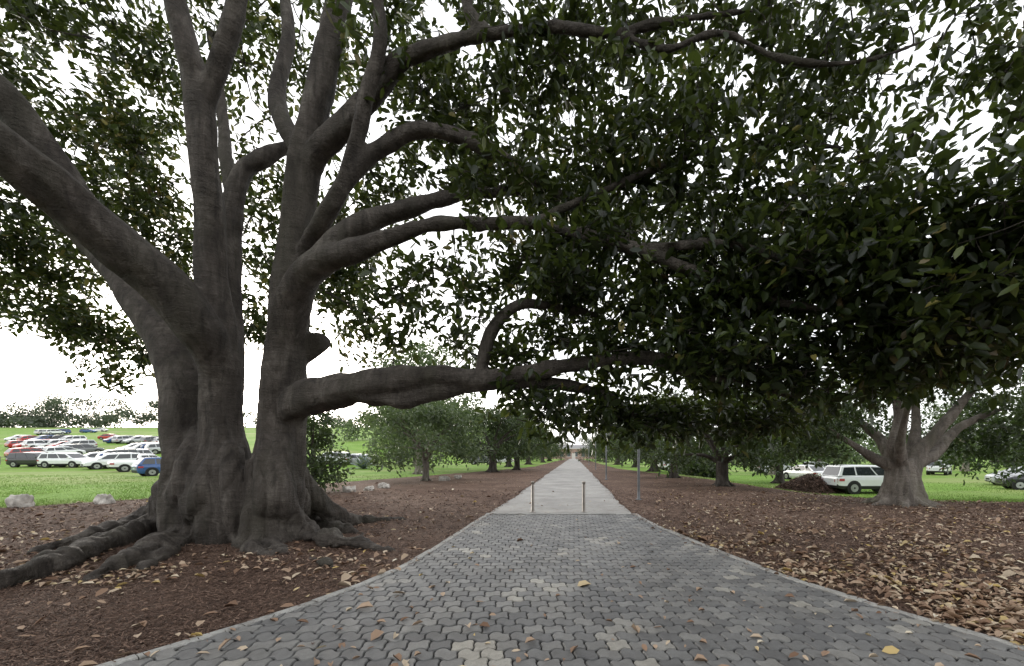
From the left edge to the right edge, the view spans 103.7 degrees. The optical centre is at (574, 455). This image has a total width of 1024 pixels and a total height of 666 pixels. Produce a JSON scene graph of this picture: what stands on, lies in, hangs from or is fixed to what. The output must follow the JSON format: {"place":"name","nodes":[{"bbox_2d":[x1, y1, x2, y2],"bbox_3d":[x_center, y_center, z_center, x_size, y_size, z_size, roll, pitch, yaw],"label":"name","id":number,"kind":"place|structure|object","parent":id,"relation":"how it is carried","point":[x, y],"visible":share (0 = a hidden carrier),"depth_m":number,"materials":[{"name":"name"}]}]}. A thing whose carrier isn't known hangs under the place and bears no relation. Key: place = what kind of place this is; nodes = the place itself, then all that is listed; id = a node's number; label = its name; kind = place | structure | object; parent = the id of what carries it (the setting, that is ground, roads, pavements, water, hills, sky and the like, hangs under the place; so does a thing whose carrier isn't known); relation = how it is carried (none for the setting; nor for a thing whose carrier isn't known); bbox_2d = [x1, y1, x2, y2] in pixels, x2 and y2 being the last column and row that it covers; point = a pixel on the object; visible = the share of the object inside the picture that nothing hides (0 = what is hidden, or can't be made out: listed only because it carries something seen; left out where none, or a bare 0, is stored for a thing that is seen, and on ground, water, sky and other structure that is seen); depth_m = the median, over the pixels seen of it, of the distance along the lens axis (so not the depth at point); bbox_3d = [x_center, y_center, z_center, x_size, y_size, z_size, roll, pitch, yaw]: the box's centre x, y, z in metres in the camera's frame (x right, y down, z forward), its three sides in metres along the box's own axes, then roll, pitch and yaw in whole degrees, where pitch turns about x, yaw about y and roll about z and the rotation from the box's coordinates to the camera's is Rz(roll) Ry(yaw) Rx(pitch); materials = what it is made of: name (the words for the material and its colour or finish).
{"place":"outdoors","nodes":[
{"label":"outdoors","id":0,"kind":"place"},
{"bbox_2d":[0,427,1023,665],"bbox_3d":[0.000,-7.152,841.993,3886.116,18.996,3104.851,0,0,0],"label":"ground","id":1,"kind":"structure","parent":0,"point":[622,480],"depth_m":11.02,"materials":[{"name":"brown soil"}]},
{"bbox_2d":[4,440,23,447],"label":"parked car","id":2,"kind":"object","parent":1,"relation":"on","point":[8,444],"visible":0.27,"depth_m":74.31,"materials":[{"name":"red paint"}]},
{"bbox_2d":[4,435,31,440],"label":"parked car","id":3,"kind":"object","parent":1,"relation":"on","point":[14,437],"visible":0.36,"depth_m":94.98,"materials":[{"name":"white paint"}]},
{"bbox_2d":[5,494,34,507],"bbox_3d":[-17.912,1.502,12.911,0.528,0.532,0.472,0,0,-18],"label":"boulder","id":4,"kind":"object","parent":1,"relation":"on","point":[23,500],"visible":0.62,"depth_m":12.79,"materials":[{"name":"stone"}]},
{"bbox_2d":[4,447,41,456],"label":"parked car","id":5,"kind":"object","parent":1,"relation":"on","point":[17,450],"visible":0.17,"depth_m":57.08,"materials":[{"name":"red paint"}]},
{"bbox_2d":[17,436,36,439],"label":"parked car","id":6,"kind":"object","parent":1,"relation":"on","point":[24,437],"visible":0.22,"depth_m":91.86,"materials":[{"name":"red paint"}]},
{"bbox_2d":[5,452,56,467],"bbox_3d":[-64.173,0.473,47.492,4.662,1.773,2.080,0,4,-5],"label":"parked car","id":7,"kind":"object","parent":1,"relation":"on","point":[13,460],"visible":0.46,"depth_m":46.61,"materials":[{"name":"black paint"}]},
{"bbox_2d":[12,439,50,447],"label":"parked car","id":8,"kind":"object","parent":1,"relation":"on","point":[17,445],"visible":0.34,"depth_m":72.17,"materials":[{"name":"red paint"}]},
{"bbox_2d":[21,440,47,447],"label":"parked car","id":9,"kind":"object","parent":1,"relation":"on","point":[29,443],"visible":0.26,"depth_m":72.21,"materials":[{"name":"white paint"}]},
{"bbox_2d":[28,435,51,439],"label":"parked car","id":10,"kind":"object","parent":1,"relation":"on","point":[42,436],"visible":0.16,"depth_m":89.95,"materials":[{"name":"blue paint"}]},
{"bbox_2d":[34,429,54,434],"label":"parked car","id":11,"kind":"object","parent":1,"relation":"on","point":[38,432],"visible":0.52,"depth_m":127.55,"materials":[{"name":"white paint"}]},
{"bbox_2d":[42,429,65,434],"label":"parked car","id":12,"kind":"object","parent":1,"relation":"on","point":[50,431],"visible":1,"depth_m":128.77,"materials":[{"name":"white paint"}]},
{"bbox_2d":[35,439,73,446],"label":"parked car","id":13,"kind":"object","parent":1,"relation":"on","point":[48,442],"visible":0.27,"depth_m":73.54,"materials":[{"name":"white paint"}]},
{"bbox_2d":[46,441,67,446],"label":"parked car","id":14,"kind":"object","parent":1,"relation":"on","point":[57,443],"visible":0.13,"depth_m":71.87,"materials":[{"name":"white paint"}]},
{"bbox_2d":[45,435,72,438],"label":"parked car","id":15,"kind":"object","parent":1,"relation":"on","point":[55,436],"visible":0.14,"depth_m":91.27,"materials":[{"name":"paint"}]},
{"bbox_2d":[41,446,85,454],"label":"parked car","id":16,"kind":"object","parent":1,"relation":"on","point":[54,449],"visible":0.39,"depth_m":59.85,"materials":[{"name":"white paint"}]},
{"bbox_2d":[58,429,70,433],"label":"parked car","id":17,"kind":"object","parent":1,"relation":"on","point":[67,431],"visible":0.32,"depth_m":134.00,"materials":[{"name":"blue paint"}]},
{"bbox_2d":[37,452,92,467],"bbox_3d":[-59.637,0.516,46.846,4.662,1.774,2.080,0,4,-5],"label":"parked car","id":18,"kind":"object","parent":1,"relation":"on","point":[64,459],"visible":0.79,"depth_m":46.04,"materials":[{"name":"white paint"}]},
{"bbox_2d":[59,435,87,439],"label":"parked car","id":19,"kind":"object","parent":1,"relation":"on","point":[76,437],"visible":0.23,"depth_m":88.03,"materials":[{"name":"white paint"}]},
{"bbox_2d":[56,440,97,446],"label":"parked car","id":20,"kind":"object","parent":1,"relation":"on","point":[92,442],"visible":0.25,"depth_m":72.38,"materials":[{"name":"silver paint"}]},
{"bbox_2d":[58,444,104,452],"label":"parked car","id":21,"kind":"object","parent":1,"relation":"on","point":[87,448],"visible":0.49,"depth_m":62.72,"materials":[{"name":"grey paint"}]},
{"bbox_2d":[79,429,97,432],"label":"parked car","id":22,"kind":"object","parent":1,"relation":"on","point":[87,430],"visible":1,"depth_m":143.14,"materials":[{"name":"blue paint"}]},
{"bbox_2d":[84,452,103,458],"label":"parked car","id":23,"kind":"object","parent":1,"relation":"on","point":[92,455],"visible":0.03,"depth_m":49.93,"materials":[{"name":"silver paint"}]},
{"bbox_2d":[93,428,108,431],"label":"parked car","id":24,"kind":"object","parent":1,"relation":"on","point":[102,429],"visible":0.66,"depth_m":153.56,"materials":[{"name":"white paint"}]},
{"bbox_2d":[93,494,115,503],"bbox_3d":[-16.126,1.517,13.659,0.727,0.426,0.488,0,0,24],"label":"boulder","id":25,"kind":"object","parent":1,"relation":"on","point":[103,499],"visible":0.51,"depth_m":13.54,"materials":[{"name":"stone"}]},
{"bbox_2d":[97,434,119,439],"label":"parked car","id":26,"kind":"object","parent":1,"relation":"on","point":[103,436],"visible":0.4,"depth_m":102.29,"materials":[{"name":"red paint"}]},
{"bbox_2d":[103,437,114,442],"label":"parked car","id":27,"kind":"object","parent":1,"relation":"on","point":[108,440],"visible":0.34,"depth_m":88.40,"materials":[{"name":"blue paint"}]},
{"bbox_2d":[80,453,140,469],"bbox_3d":[-52.382,0.605,45.305,2.080,1.773,4.662,2,3,29],"label":"parked car","id":28,"kind":"object","parent":1,"relation":"on","point":[98,462],"visible":0.62,"depth_m":44.35,"materials":[{"name":"white paint"}]},
{"bbox_2d":[95,452,130,467],"bbox_3d":[-52.961,0.506,46.995,2.080,1.774,4.662,2,4,32],"label":"parked car","id":29,"kind":"object","parent":1,"relation":"on","point":[98,454],"visible":0.05,"depth_m":45.46,"materials":[{"name":"white paint"}]},
{"bbox_2d":[102,449,139,452],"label":"parked car","id":30,"kind":"object","parent":1,"relation":"on","point":[122,450],"visible":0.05,"depth_m":52.09,"materials":[{"name":"grey paint"}]},
{"bbox_2d":[111,435,132,443],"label":"parked car","id":31,"kind":"object","parent":1,"relation":"on","point":[117,439],"visible":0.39,"depth_m":87.39,"materials":[{"name":"silver paint"}]},
{"bbox_2d":[115,443,138,448],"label":"parked car","id":32,"kind":"object","parent":1,"relation":"on","point":[129,445],"visible":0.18,"depth_m":66.88,"materials":[{"name":"white paint"}]},
{"bbox_2d":[106,454,158,471],"bbox_3d":[-44.517,0.737,41.329,2.080,1.813,5.112,1,2,35],"label":"parked car","id":33,"kind":"object","parent":1,"relation":"on","point":[122,466],"visible":0.42,"depth_m":39.55,"materials":[{"name":"white paint"}]},
{"bbox_2d":[122,435,146,443],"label":"parked car","id":34,"kind":"object","parent":1,"relation":"on","point":[134,439],"visible":0.55,"depth_m":86.52,"materials":[{"name":"silver paint"}]},
{"bbox_2d":[125,442,160,452],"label":"parked car","id":35,"kind":"object","parent":1,"relation":"on","point":[136,446],"visible":0.12,"depth_m":64.70,"materials":[{"name":"silver paint"}]},
{"bbox_2d":[137,449,153,453],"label":"parked car","id":36,"kind":"object","parent":1,"relation":"on","point":[144,451],"visible":0.06,"depth_m":55.09,"materials":[{"name":"silver paint"}]},
{"bbox_2d":[131,457,160,475],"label":"parked car","id":37,"kind":"object","parent":1,"relation":"on","point":[148,466],"visible":0.43,"depth_m":31.36,"materials":[{"name":"blue paint"}]},
{"bbox_2d":[140,436,157,442],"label":"parked car","id":38,"kind":"object","parent":1,"relation":"on","point":[146,439],"visible":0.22,"depth_m":84.54,"materials":[{"name":"grey paint"}]},
{"bbox_2d":[144,443,160,453],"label":"parked car","id":39,"kind":"object","parent":1,"relation":"on","point":[154,448],"visible":0.24,"depth_m":63.54,"materials":[{"name":"silver paint"}]},
{"bbox_2d":[0,388,476,427],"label":"distant trees","id":40,"kind":"object","parent":1,"relation":"on","point":[39,417],"visible":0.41,"depth_m":218.36,"materials":[{"name":"green plant"}]},
{"bbox_2d":[306,410,355,491],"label":"fig sapling","id":41,"kind":"object","parent":1,"relation":"on","point":[318,470],"visible":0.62,"depth_m":17.57,"materials":[{"name":"green plant"}]},
{"bbox_2d":[317,451,351,464],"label":"parked car","id":42,"kind":"object","parent":1,"relation":"on","point":[348,454],"visible":0.19,"depth_m":54.62,"materials":[{"name":"silver paint"}]},
{"bbox_2d":[342,486,355,492],"bbox_3d":[-9.992,1.522,17.692,0.567,0.358,0.668,0,0,3],"label":"boulder","id":43,"kind":"object","parent":1,"relation":"on","point":[347,489],"visible":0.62,"depth_m":17.55,"materials":[{"name":"stone"}]},
{"bbox_2d":[350,454,371,468],"bbox_3d":[-25.650,0.642,48.510,3.626,1.964,3.781,0,0,0],"label":"agave plant","id":44,"kind":"object","parent":1,"relation":"on","point":[364,466],"visible":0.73,"depth_m":48.24,"materials":[{"name":"green plant"}]},
{"bbox_2d":[350,454,371,464],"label":"parked car","id":45,"kind":"object","parent":1,"relation":"on","point":[354,458],"visible":0.11,"depth_m":56.28,"materials":[{"name":"silver paint"}]},
{"bbox_2d":[363,486,373,490],"bbox_3d":[-9.545,1.550,18.557,0.457,0.282,0.531,0,0,4],"label":"boulder","id":46,"kind":"object","parent":1,"relation":"on","point":[367,488],"visible":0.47,"depth_m":18.41,"materials":[{"name":"stone"}]},
{"bbox_2d":[378,482,389,487],"bbox_3d":[-9.595,1.522,20.097,0.555,0.336,0.764,0,0,-19],"label":"boulder","id":47,"kind":"object","parent":1,"relation":"on","point":[383,485],"visible":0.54,"depth_m":19.88,"materials":[{"name":"stone"}]},
{"bbox_2d":[363,426,427,464],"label":"eucalyptus tree","id":48,"kind":"object","parent":1,"relation":"on","point":[371,442],"visible":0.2,"depth_m":59.54,"materials":[{"name":"green plant"}]},
{"bbox_2d":[380,426,442,465],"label":"eucalyptus tree","id":49,"kind":"object","parent":1,"relation":"on","point":[405,446],"visible":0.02,"depth_m":59.64,"materials":[{"name":"green plant"}]},
{"bbox_2d":[364,397,470,474],"bbox_3d":[-13.840,-3.001,35.976,8.194,9.742,9.156,0,0,31],"label":"eucalyptus tree","id":50,"kind":"object","parent":1,"relation":"on","point":[419,470],"visible":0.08,"depth_m":35.36,"materials":[{"name":"green plant"}]},
{"bbox_2d":[352,395,494,480],"bbox_3d":[-9.775,-1.171,26.171,8.798,6.103,8.918,0,0,-17],"label":"fig tree","id":51,"kind":"object","parent":1,"relation":"on","point":[436,418],"visible":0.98,"depth_m":24.95,"materials":[{"name":"green plant"}]},
{"bbox_2d":[359,334,493,469],"bbox_3d":[-17.324,-6.025,46.201,13.520,16.074,15.106,0,0,-26],"label":"eucalyptus tree","id":52,"kind":"object","parent":1,"relation":"on","point":[425,354],"visible":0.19,"depth_m":43.57,"materials":[{"name":"green plant"}]},
{"bbox_2d":[439,476,449,480],"bbox_3d":[-8.601,1.521,26.326,0.790,0.363,0.621,0,0,24],"label":"boulder","id":53,"kind":"object","parent":1,"relation":"on","point":[444,478],"visible":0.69,"depth_m":26.16,"materials":[{"name":"stone"}]},
{"bbox_2d":[468,455,488,464],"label":"parked car","id":54,"kind":"object","parent":1,"relation":"on","point":[475,461],"visible":0.23,"depth_m":71.95,"materials":[{"name":"grey paint"}]},
{"bbox_2d":[443,403,539,472],"bbox_3d":[-8.152,-1.653,40.007,9.634,7.084,9.902,0,0,5],"label":"fig tree","id":55,"kind":"object","parent":1,"relation":"on","point":[515,426],"visible":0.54,"depth_m":39.11,"materials":[{"name":"green plant"}]},
{"bbox_2d":[480,419,536,466],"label":"fig tree","id":56,"kind":"object","parent":1,"relation":"on","point":[507,465],"visible":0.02,"depth_m":57.71,"materials":[{"name":"green plant"}]},
{"bbox_2d":[0,0,1023,589],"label":"fig tree","id":57,"kind":"object","parent":1,"relation":"on","point":[942,306],"visible":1,"depth_m":6.88,"materials":[{"name":"green plant"}]},
{"bbox_2d":[0,476,1023,665],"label":"mulch chips","id":58,"kind":"object","parent":1,"relation":"on","point":[13,661],"visible":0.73,"depth_m":5.43,"materials":[{"name":"brown wood"}]},
{"bbox_2d":[0,473,1023,665],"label":"fallen leaves","id":59,"kind":"object","parent":1,"relation":"on","point":[951,610],"visible":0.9,"depth_m":5.39,"materials":[{"name":"brown plant"}]},
{"bbox_2d":[484,410,555,469],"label":"fig tree","id":60,"kind":"object","parent":1,"relation":"on","point":[517,462],"visible":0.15,"depth_m":45.71,"materials":[{"name":"green plant"}]},
{"bbox_2d":[513,428,556,464],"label":"fig tree","id":61,"kind":"object","parent":1,"relation":"on","point":[529,461],"visible":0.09,"depth_m":73.72,"materials":[{"name":"green plant"}]},
{"bbox_2d":[539,428,560,462],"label":"fig tree","id":62,"kind":"object","parent":1,"relation":"on","point":[553,454],"visible":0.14,"depth_m":94.81,"materials":[{"name":"green plant"}]},
{"bbox_2d":[533,437,573,460],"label":"fig tree","id":63,"kind":"object","parent":1,"relation":"on","point":[562,448],"visible":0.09,"depth_m":119.34,"materials":[{"name":"green plant"}]},
{"bbox_2d":[539,449,607,458],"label":"walls","id":64,"kind":"structure","parent":1,"relation":"on","point":[574,451],"depth_m":200.00,"materials":[{"name":"red brick"}]},
{"bbox_2d":[559,445,587,447],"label":"roof","id":65,"kind":"structure","parent":64,"relation":"on","point":[577,446],"depth_m":202.96,"materials":[{"name":"stone"}]},
{"bbox_2d":[575,434,604,460],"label":"fig tree","id":66,"kind":"object","parent":1,"relation":"on","point":[582,449],"visible":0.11,"depth_m":118.96,"materials":[{"name":"green plant"}]},
{"bbox_2d":[584,435,609,462],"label":"fig tree","id":67,"kind":"object","parent":1,"relation":"on","point":[591,446],"visible":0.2,"depth_m":94.73,"materials":[{"name":"green plant"}]},
{"bbox_2d":[604,433,607,479],"bbox_3d":[2.025,-0.787,27.300,0.590,4.875,0.240,0,0,0],"label":"street lamp","id":68,"kind":"object","parent":1,"relation":"on","point":[606,464],"visible":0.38,"depth_m":27.26,"materials":[{"name":"grey metal"}]},
{"bbox_2d":[591,432,632,464],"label":"fig tree","id":69,"kind":"object","parent":1,"relation":"on","point":[602,455],"visible":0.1,"depth_m":72.60,"materials":[{"name":"green plant"}]},
{"bbox_2d":[604,435,642,466],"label":"fig tree","id":70,"kind":"object","parent":1,"relation":"on","point":[619,457],"visible":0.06,"depth_m":55.60,"materials":[{"name":"green plant"}]},
{"bbox_2d":[626,374,641,499],"bbox_3d":[2.225,-0.688,14.800,0.590,4.675,0.240,0,0,0],"label":"street lamp","id":71,"kind":"object","parent":1,"relation":"on","point":[638,474],"visible":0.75,"depth_m":14.76,"materials":[{"name":"grey metal"}]},
{"bbox_2d":[537,449,734,478],"bbox_3d":[1.375,-0.015,78.067,27.466,5.784,92.608,0,0,0],"label":"shrub mass","id":72,"kind":"object","parent":1,"relation":"on","point":[708,471],"visible":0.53,"depth_m":33.52,"materials":[{"name":"green plant"}]},
{"bbox_2d":[607,422,695,471],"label":"fig tree","id":73,"kind":"object","parent":1,"relation":"on","point":[626,456],"visible":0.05,"depth_m":40.30,"materials":[{"name":"green plant"}]},
{"bbox_2d":[657,459,669,470],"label":"parked car","id":74,"kind":"object","parent":1,"relation":"on","point":[659,464],"visible":0.09,"depth_m":54.68,"materials":[{"name":"white paint"}]},
{"bbox_2d":[308,398,1023,467],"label":"background trees","id":75,"kind":"object","parent":1,"relation":"on","point":[351,431],"visible":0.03,"depth_m":98.09,"materials":[{"name":"green plant"}]},
{"bbox_2d":[626,386,720,477],"bbox_3d":[7.493,-1.655,29.285,7.080,7.000,7.494,0,0,-7],"label":"fig tree","id":76,"kind":"object","parent":1,"relation":"on","point":[644,458],"visible":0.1,"depth_m":29.29,"materials":[{"name":"green plant"}]},
{"bbox_2d":[646,388,806,486],"bbox_3d":[8.001,-0.992,21.539,7.922,5.667,7.707,0,0,15],"label":"fig tree","id":77,"kind":"object","parent":1,"relation":"on","point":[721,459],"visible":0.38,"depth_m":20.77,"materials":[{"name":"green plant"}]},
{"bbox_2d":[727,407,774,474],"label":"eucalyptus tree","id":78,"kind":"object","parent":1,"relation":"on","point":[769,473],"depth_m":47.71,"materials":[{"name":"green plant"}]},
{"bbox_2d":[754,461,790,472],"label":"parked car","id":79,"kind":"object","parent":1,"relation":"on","point":[784,468],"visible":0.21,"depth_m":51.08,"materials":[{"name":"silver paint"}]},
{"bbox_2d":[728,398,854,483],"bbox_3d":[17.300,-1.589,32.756,8.330,8.236,8.817,0,0,-41],"label":"fig tree","id":80,"kind":"object","parent":1,"relation":"on","point":[779,478],"visible":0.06,"depth_m":31.73,"materials":[{"name":"green plant"}]},
{"bbox_2d":[783,465,824,478],"bbox_3d":[21.500,1.582,37.000,2.020,1.504,4.612,0,0,-10],"label":"parked car","id":81,"kind":"object","parent":1,"relation":"on","point":[793,473],"visible":0.41,"depth_m":36.32,"materials":[{"name":"white paint"}]},
{"bbox_2d":[773,473,845,493],"bbox_3d":[15.206,1.759,25.646,4.828,1.320,3.389,0,0,0],"label":"mulch heap","id":82,"kind":"object","parent":1,"relation":"on","point":[809,482],"visible":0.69,"depth_m":24.78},
{"bbox_2d":[804,462,828,467],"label":"parked car","id":83,"kind":"object","parent":1,"relation":"on","point":[818,463],"visible":0.06,"depth_m":51.29,"materials":[{"name":"white paint"}]},
{"bbox_2d":[788,425,865,466],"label":"eucalyptus tree","id":84,"kind":"object","parent":1,"relation":"on","point":[856,458],"visible":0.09,"depth_m":49.48,"materials":[{"name":"green plant"}]},
{"bbox_2d":[821,464,883,493],"bbox_3d":[18.000,1.447,24.600,4.662,1.774,2.080,0,0,-2],"label":"parked car","id":85,"kind":"object","parent":1,"relation":"on","point":[851,479],"visible":0.57,"depth_m":23.76,"materials":[{"name":"white paint"}]},
{"bbox_2d":[838,398,889,464],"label":"eucalyptus tree","id":86,"kind":"object","parent":1,"relation":"on","point":[861,429],"visible":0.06,"depth_m":57.17,"materials":[{"name":"green plant"}]},
{"bbox_2d":[743,331,1023,507],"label":"fig tree","id":87,"kind":"object","parent":1,"relation":"on","point":[901,462],"visible":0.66,"depth_m":13.48,"materials":[{"name":"green plant"}]},
{"bbox_2d":[926,460,952,474],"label":"parked car","id":88,"kind":"object","parent":1,"relation":"on","point":[933,469],"visible":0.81,"depth_m":46.78,"materials":[{"name":"white paint"}]},
{"bbox_2d":[920,397,1013,471],"bbox_3d":[56.931,-3.282,57.818,10.987,11.690,9.833,0,0,43],"label":"eucalyptus tree","id":89,"kind":"object","parent":1,"relation":"on","point":[933,423],"visible":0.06,"depth_m":57.96,"materials":[{"name":"green plant"}]},
{"bbox_2d":[931,395,1023,486],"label":"fig tree","id":90,"kind":"object","parent":1,"relation":"on","point":[977,466],"visible":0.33,"depth_m":19.81,"materials":[{"name":"green plant"}]},
{"bbox_2d":[984,467,1020,485],"bbox_3d":[34.200,1.557,30.200,4.112,1.554,1.980,0,0,30],"label":"parked car","id":91,"kind":"object","parent":1,"relation":"on","point":[987,478],"visible":0.26,"depth_m":30.88,"materials":[{"name":"silver paint"}]},
{"bbox_2d":[994,470,1023,489],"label":"parked car","id":92,"kind":"object","parent":1,"relation":"on","point":[1018,485],"visible":0.72,"depth_m":26.74,"materials":[{"name":"black paint"}]},
{"bbox_2d":[0,474,1023,507],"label":"grass","id":93,"kind":"structure","parent":0,"point":[985,499],"depth_m":21.12,"materials":[{"name":"green plant"}]},
{"bbox_2d":[0,0,1023,455],"label":"sky","id":94,"kind":"structure","parent":0,"point":[29,369],"materials":[{"name":"white"}]},
{"bbox_2d":[95,459,1023,665],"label":"paved path","id":95,"kind":"structure","parent":0,"point":[520,598],"depth_m":4.06,"materials":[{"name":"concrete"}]},
{"bbox_2d":[530,481,535,511],"bbox_3d":[-1.188,1.178,11.450,0.170,0.880,0.170,0,0,0],"label":"bollard","id":96,"kind":"object","parent":95,"relation":"on","point":[532,496],"visible":1,"depth_m":11.41,"materials":[{"name":"metal"}]},
{"bbox_2d":[581,481,586,511],"bbox_3d":[0.279,1.178,11.450,0.170,0.880,0.170,0,0,0],"label":"bollard","id":97,"kind":"object","parent":95,"relation":"on","point":[583,496],"visible":1,"depth_m":11.41,"materials":[{"name":"metal"}]}
]}

